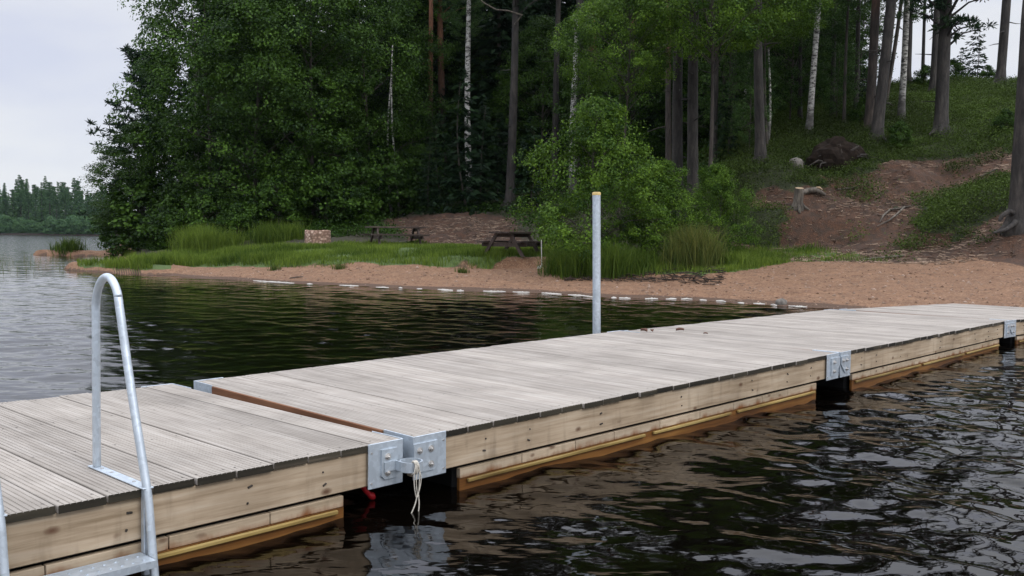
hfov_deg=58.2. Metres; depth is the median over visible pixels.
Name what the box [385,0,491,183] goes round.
spruce tree
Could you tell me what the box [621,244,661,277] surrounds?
grass tuft
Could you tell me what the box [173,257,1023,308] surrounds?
gravel
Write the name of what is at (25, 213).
spruce
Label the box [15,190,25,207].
pine
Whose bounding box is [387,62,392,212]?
birch sapling
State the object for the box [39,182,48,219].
spruce
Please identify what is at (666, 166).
alder bush
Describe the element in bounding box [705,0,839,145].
alder tree
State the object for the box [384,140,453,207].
shrub
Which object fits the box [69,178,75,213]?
spruce
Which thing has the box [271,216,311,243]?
grass tuft
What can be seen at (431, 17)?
pine tree
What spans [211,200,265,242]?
shrub
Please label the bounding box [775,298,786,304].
stone
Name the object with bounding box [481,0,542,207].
pine tree
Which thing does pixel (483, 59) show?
leafy tree
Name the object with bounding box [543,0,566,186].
pine tree
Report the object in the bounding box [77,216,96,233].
shrub
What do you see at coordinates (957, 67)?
shrub
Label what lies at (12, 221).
shrub
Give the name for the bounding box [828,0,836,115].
pine tree
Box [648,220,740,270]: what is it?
grass tuft
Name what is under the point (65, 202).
spruce
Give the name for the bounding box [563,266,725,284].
driftwood twigs
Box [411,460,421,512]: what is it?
rope
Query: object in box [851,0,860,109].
pine tree
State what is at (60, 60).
sky
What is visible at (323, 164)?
shrub
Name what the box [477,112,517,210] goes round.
young spruce
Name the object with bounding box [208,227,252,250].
grass tuft
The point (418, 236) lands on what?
picnic table
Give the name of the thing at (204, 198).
shrub
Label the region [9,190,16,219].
spruce
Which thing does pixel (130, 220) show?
willow bush
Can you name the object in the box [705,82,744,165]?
young spruce
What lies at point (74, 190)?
pine
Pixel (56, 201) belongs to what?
pine
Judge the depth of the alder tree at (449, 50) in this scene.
52.08 m
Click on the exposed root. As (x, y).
(897, 213)
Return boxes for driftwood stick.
[863,255,904,259]
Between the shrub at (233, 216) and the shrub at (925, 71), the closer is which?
the shrub at (233, 216)
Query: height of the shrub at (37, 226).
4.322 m
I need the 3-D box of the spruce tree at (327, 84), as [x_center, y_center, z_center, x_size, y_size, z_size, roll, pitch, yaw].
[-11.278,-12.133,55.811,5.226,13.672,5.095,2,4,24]
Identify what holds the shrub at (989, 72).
on the ground at (824, 227)
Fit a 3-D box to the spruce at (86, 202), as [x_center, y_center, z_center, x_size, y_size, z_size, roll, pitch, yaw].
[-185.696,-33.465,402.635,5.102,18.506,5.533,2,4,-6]
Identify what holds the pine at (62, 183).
on the shore
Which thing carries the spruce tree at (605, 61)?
on the ground at (824, 227)
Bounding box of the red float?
[361,487,375,499]
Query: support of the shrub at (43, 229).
on the shore
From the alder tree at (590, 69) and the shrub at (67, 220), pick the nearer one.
the alder tree at (590, 69)
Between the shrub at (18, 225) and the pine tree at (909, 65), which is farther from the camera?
the shrub at (18, 225)
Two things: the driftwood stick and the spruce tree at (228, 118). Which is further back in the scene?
the spruce tree at (228, 118)
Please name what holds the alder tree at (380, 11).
on the ground at (824, 227)
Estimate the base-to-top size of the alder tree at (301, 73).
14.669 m
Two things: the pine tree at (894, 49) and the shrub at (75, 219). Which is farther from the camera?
the shrub at (75, 219)
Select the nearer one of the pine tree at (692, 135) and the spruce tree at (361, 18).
the pine tree at (692, 135)
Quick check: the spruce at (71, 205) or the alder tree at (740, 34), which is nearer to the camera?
the alder tree at (740, 34)
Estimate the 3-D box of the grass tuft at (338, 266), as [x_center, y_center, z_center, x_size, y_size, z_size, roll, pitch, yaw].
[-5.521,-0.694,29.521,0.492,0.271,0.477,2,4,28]
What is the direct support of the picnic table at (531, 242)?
on the ground at (824, 227)
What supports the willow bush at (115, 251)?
on the ground at (824, 227)
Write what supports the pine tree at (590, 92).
on the ground at (824, 227)
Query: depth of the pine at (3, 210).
417.73 m
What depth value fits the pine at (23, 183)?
439.69 m
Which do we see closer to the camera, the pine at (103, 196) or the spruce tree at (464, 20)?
the spruce tree at (464, 20)
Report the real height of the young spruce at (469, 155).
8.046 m
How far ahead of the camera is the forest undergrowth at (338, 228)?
44.28 m
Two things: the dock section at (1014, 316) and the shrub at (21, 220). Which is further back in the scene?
the shrub at (21, 220)
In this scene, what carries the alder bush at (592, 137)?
on the ground at (824, 227)
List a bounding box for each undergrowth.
[132,125,732,252]
[524,74,1016,261]
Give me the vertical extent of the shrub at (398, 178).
4.477 m
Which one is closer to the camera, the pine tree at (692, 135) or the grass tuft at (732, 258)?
the grass tuft at (732, 258)
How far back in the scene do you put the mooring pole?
10.38 m
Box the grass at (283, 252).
[76,238,887,274]
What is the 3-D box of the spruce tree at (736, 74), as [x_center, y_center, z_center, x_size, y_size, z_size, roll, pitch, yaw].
[11.620,-16.756,49.163,6.182,16.477,6.046,3,4,36]
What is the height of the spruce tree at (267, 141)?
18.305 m
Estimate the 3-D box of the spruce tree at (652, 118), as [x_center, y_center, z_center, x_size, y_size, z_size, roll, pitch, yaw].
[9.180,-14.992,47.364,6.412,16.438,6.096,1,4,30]
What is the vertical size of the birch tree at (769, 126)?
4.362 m
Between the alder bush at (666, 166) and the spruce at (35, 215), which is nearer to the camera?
the alder bush at (666, 166)
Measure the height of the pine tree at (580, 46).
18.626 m
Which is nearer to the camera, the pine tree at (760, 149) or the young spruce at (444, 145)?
the pine tree at (760, 149)
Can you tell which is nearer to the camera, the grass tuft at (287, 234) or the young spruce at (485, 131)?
the grass tuft at (287, 234)
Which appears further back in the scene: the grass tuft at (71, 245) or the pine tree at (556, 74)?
the grass tuft at (71, 245)
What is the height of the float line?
0.036 m
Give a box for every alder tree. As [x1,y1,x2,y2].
[79,118,196,248]
[104,0,312,220]
[158,0,351,222]
[216,0,416,218]
[286,0,450,196]
[348,0,464,180]
[547,0,705,239]
[610,0,814,233]
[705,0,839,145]
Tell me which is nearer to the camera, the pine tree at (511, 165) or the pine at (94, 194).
the pine tree at (511, 165)
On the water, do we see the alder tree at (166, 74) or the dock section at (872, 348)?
the dock section at (872, 348)
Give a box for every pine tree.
[75,44,206,219]
[425,0,479,192]
[427,0,435,191]
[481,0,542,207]
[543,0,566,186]
[569,0,588,183]
[587,0,600,171]
[629,6,636,147]
[649,6,684,190]
[667,1,703,221]
[685,0,702,224]
[698,0,718,160]
[719,5,737,136]
[742,0,775,164]
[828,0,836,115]
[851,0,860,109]
[855,0,893,130]
[864,0,925,143]
[886,4,902,103]
[906,0,998,139]
[906,1,932,85]
[920,0,925,79]
[922,3,956,92]
[989,0,1018,84]
[992,0,1023,236]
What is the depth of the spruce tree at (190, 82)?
60.53 m
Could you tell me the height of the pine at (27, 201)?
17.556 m
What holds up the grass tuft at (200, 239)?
on the ground at (824, 227)
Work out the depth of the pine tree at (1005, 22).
45.27 m
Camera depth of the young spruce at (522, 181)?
44.63 m
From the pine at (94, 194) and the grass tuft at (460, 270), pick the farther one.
the pine at (94, 194)
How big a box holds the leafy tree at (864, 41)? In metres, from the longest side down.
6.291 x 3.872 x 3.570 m
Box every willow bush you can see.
[89,174,186,250]
[90,210,144,257]
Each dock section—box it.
[0,383,422,575]
[194,330,839,490]
[624,309,1010,389]
[839,303,1023,343]
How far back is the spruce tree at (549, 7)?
57.76 m
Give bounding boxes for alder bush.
[507,90,684,260]
[601,157,731,255]
[655,162,765,251]
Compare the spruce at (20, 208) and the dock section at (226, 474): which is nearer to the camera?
the dock section at (226, 474)
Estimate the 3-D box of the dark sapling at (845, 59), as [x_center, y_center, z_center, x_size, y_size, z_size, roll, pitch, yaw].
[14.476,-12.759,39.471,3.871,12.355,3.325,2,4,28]
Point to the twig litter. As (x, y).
(926, 261)
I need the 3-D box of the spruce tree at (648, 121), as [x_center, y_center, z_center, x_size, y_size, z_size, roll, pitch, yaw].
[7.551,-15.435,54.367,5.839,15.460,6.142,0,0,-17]
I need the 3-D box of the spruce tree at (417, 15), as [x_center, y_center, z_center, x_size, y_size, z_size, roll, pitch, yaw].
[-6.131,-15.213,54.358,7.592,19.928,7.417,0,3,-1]
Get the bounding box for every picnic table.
[362,226,429,243]
[477,231,546,256]
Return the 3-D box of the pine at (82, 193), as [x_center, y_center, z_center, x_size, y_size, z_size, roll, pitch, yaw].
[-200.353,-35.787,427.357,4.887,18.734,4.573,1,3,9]
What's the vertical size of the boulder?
0.487 m
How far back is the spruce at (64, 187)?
417.53 m
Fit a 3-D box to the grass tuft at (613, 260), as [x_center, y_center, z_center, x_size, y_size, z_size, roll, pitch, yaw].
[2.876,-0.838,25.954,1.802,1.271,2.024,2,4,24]
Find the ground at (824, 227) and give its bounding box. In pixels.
[33,83,1023,308]
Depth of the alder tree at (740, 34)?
30.24 m
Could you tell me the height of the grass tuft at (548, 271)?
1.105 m
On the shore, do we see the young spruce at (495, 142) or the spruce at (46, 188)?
the spruce at (46, 188)
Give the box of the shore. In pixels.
[0,232,116,235]
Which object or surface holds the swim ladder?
attached to the dock section at (226, 474)
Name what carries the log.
on the ground at (824, 227)
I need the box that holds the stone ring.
[305,230,330,243]
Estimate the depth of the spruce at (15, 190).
448.19 m
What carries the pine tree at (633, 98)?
on the ground at (824, 227)
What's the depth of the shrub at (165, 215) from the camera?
46.21 m
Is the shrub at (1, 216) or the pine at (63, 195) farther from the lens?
the pine at (63, 195)
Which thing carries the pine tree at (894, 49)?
on the ground at (824, 227)
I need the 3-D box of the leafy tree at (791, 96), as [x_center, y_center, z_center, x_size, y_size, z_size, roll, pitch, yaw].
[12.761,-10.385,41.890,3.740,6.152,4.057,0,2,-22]
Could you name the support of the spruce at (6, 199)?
on the shore
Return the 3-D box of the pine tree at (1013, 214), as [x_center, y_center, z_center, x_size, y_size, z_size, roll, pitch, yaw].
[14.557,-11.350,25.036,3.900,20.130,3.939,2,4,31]
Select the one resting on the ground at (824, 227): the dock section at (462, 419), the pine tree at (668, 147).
the pine tree at (668, 147)
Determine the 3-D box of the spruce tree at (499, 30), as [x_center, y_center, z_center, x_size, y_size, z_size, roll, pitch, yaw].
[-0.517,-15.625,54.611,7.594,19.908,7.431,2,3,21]
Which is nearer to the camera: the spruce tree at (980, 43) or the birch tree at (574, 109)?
the birch tree at (574, 109)
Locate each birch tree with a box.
[117,0,249,204]
[432,0,495,191]
[568,19,578,195]
[767,47,770,142]
[783,0,856,132]
[880,0,935,120]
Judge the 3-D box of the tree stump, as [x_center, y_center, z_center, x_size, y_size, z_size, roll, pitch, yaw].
[9.844,-3.024,31.746,0.862,0.882,0.823,-12,20,-28]
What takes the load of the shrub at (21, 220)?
on the shore
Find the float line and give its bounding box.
[253,280,806,306]
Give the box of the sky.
[0,0,1022,210]
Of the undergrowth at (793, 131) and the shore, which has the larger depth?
the shore
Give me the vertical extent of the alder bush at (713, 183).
3.242 m
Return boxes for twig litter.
[400,147,1021,264]
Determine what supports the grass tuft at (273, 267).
on the ground at (824, 227)
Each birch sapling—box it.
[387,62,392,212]
[391,45,400,213]
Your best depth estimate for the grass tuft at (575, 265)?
26.28 m
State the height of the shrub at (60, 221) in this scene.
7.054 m
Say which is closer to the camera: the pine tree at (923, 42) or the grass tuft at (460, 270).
the grass tuft at (460, 270)
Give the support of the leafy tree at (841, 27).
on the ground at (824, 227)
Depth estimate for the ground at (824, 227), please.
28.77 m
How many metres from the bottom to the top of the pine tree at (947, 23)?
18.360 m
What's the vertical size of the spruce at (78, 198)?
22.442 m
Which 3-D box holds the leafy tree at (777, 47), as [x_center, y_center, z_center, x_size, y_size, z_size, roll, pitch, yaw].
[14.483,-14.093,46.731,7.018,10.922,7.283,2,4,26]
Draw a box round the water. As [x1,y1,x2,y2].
[0,235,1023,575]
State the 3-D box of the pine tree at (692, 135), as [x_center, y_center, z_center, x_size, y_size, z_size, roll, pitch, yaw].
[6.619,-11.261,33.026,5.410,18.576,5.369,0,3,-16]
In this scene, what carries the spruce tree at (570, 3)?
on the ground at (824, 227)
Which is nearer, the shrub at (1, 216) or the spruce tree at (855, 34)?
the spruce tree at (855, 34)
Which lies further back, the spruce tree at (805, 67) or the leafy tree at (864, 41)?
the spruce tree at (805, 67)
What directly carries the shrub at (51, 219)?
on the shore
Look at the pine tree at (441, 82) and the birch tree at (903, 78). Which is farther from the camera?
the pine tree at (441, 82)
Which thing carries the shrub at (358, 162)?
on the ground at (824, 227)
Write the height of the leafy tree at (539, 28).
9.970 m
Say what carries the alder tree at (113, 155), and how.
on the ground at (824, 227)
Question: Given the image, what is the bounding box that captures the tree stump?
[787,187,809,213]
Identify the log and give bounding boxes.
[804,187,825,195]
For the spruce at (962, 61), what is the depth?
48.80 m
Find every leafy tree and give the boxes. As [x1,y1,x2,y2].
[445,17,529,160]
[473,14,587,179]
[531,0,687,171]
[651,0,802,136]
[698,11,774,143]
[717,47,786,146]
[726,0,870,108]
[763,2,829,120]
[778,0,883,92]
[815,22,867,122]
[820,0,898,94]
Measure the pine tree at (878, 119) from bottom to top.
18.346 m
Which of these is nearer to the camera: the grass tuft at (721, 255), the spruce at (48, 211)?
the grass tuft at (721, 255)
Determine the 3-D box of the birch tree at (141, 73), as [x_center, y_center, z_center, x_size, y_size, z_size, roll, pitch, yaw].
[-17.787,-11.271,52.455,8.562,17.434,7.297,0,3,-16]
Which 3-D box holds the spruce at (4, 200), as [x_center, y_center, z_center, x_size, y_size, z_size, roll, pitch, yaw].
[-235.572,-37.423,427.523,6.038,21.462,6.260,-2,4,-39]
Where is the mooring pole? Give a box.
[592,192,600,333]
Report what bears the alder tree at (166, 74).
on the ground at (824, 227)
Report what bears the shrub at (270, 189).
on the ground at (824, 227)
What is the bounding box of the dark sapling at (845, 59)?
[821,0,869,126]
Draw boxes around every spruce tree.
[169,0,239,216]
[180,11,255,188]
[192,0,281,209]
[214,0,323,214]
[295,1,353,158]
[314,3,379,162]
[357,4,401,132]
[359,0,463,185]
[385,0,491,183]
[443,0,506,172]
[447,0,551,184]
[449,1,494,38]
[502,0,565,163]
[518,0,570,165]
[540,0,587,153]
[569,1,624,153]
[602,0,663,148]
[628,0,746,149]
[685,3,779,119]
[725,3,797,99]
[772,11,844,99]
[796,6,854,96]
[826,3,867,87]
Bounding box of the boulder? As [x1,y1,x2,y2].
[789,157,804,168]
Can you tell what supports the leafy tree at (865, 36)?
on the ground at (824, 227)
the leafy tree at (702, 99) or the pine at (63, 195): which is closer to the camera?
the leafy tree at (702, 99)
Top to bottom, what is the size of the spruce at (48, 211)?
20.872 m
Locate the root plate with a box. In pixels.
[804,136,875,170]
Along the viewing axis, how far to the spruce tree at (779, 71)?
50.74 m
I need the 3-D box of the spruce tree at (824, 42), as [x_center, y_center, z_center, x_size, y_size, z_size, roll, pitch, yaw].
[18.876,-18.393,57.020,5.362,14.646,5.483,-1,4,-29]
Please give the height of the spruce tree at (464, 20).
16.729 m
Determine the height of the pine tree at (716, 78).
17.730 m
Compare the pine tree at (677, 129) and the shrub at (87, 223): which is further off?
the shrub at (87, 223)
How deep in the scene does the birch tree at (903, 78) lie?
39.98 m
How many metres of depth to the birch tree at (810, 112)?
38.96 m
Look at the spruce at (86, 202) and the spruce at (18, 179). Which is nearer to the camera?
the spruce at (86, 202)
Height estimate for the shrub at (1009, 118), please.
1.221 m
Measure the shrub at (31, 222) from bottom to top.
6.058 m
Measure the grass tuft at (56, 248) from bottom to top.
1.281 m
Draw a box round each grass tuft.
[48,242,60,251]
[49,235,91,255]
[164,220,232,253]
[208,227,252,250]
[240,215,295,244]
[267,265,281,270]
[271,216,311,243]
[331,263,344,269]
[454,267,469,273]
[533,243,583,276]
[548,241,609,279]
[581,236,643,279]
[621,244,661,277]
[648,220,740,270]
[652,236,701,271]
[708,240,735,264]
[719,249,770,267]
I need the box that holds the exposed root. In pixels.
[878,205,910,225]
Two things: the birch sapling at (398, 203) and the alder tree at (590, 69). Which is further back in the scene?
the birch sapling at (398, 203)
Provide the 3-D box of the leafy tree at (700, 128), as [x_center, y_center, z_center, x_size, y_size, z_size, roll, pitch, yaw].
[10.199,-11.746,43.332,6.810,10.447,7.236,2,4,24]
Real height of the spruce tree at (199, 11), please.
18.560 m
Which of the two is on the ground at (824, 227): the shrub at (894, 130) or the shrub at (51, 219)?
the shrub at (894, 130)
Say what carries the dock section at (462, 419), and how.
in the water
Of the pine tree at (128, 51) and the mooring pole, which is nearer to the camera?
the mooring pole
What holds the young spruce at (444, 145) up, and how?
on the ground at (824, 227)
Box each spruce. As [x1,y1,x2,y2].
[0,183,10,215]
[1,185,9,212]
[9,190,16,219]
[11,175,22,217]
[12,177,27,218]
[13,179,17,218]
[21,187,31,219]
[29,188,40,224]
[36,182,46,223]
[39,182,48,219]
[43,176,49,215]
[45,190,54,216]
[53,182,62,219]
[61,184,69,218]
[61,192,68,227]
[67,192,74,215]
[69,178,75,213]
[74,181,84,216]
[84,190,90,217]
[420,113,463,214]
[440,67,502,215]
[458,94,505,210]
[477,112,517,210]
[504,116,547,214]
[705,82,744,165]
[856,69,866,119]
[956,47,975,81]
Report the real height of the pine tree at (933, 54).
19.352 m
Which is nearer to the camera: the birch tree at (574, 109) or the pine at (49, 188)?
the birch tree at (574, 109)
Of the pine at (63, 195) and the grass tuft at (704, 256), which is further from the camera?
the pine at (63, 195)
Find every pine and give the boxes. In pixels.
[0,205,6,214]
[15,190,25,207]
[16,179,28,198]
[24,192,31,214]
[30,184,38,210]
[44,181,55,208]
[51,192,60,219]
[58,182,66,188]
[58,189,68,206]
[71,180,82,198]
[79,191,84,205]
[91,193,98,207]
[98,187,105,210]
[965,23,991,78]
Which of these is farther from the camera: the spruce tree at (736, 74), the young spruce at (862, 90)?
the spruce tree at (736, 74)
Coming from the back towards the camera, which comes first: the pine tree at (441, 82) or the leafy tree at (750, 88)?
the pine tree at (441, 82)
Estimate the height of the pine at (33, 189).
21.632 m
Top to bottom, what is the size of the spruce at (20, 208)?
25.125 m
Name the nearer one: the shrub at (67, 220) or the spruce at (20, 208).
the shrub at (67, 220)
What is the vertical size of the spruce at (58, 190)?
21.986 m
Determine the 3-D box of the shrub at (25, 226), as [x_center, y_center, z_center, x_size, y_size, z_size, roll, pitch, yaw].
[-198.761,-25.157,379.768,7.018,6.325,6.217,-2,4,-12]
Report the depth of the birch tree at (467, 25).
48.97 m
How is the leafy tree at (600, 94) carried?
on the ground at (824, 227)
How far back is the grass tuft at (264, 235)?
41.68 m
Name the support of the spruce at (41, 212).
on the shore
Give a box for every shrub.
[0,214,7,232]
[0,215,14,232]
[5,219,21,232]
[11,222,23,232]
[14,217,26,228]
[22,220,36,232]
[26,220,39,232]
[31,224,40,232]
[39,215,60,233]
[41,221,54,233]
[53,218,70,233]
[59,216,78,233]
[65,216,85,234]
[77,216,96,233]
[142,188,214,250]
[173,187,242,239]
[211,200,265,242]
[238,175,316,233]
[279,155,375,229]
[315,152,400,226]
[343,144,430,219]
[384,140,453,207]
[846,95,865,124]
[885,120,914,148]
[911,64,930,85]
[950,58,968,81]
[977,65,995,79]
[988,108,1014,133]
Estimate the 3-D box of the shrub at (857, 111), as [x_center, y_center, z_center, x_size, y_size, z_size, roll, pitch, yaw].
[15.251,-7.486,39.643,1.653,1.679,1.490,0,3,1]
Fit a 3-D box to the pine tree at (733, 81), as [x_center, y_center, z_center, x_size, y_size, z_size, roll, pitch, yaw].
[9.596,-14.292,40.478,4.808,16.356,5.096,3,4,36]
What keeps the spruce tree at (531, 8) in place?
on the ground at (824, 227)
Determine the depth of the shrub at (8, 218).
377.50 m
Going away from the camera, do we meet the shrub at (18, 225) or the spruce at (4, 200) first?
the shrub at (18, 225)
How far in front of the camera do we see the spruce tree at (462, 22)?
61.72 m
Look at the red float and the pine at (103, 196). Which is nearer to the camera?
the red float
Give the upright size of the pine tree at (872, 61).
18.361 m
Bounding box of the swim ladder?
[0,273,158,575]
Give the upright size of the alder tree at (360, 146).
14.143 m
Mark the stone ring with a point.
(318, 236)
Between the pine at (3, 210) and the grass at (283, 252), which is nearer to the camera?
the grass at (283, 252)
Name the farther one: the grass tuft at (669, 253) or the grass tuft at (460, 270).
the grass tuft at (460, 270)
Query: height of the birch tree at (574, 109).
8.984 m
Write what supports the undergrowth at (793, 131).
on the ground at (824, 227)
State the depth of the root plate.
34.38 m
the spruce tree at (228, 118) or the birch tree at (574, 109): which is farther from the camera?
the spruce tree at (228, 118)

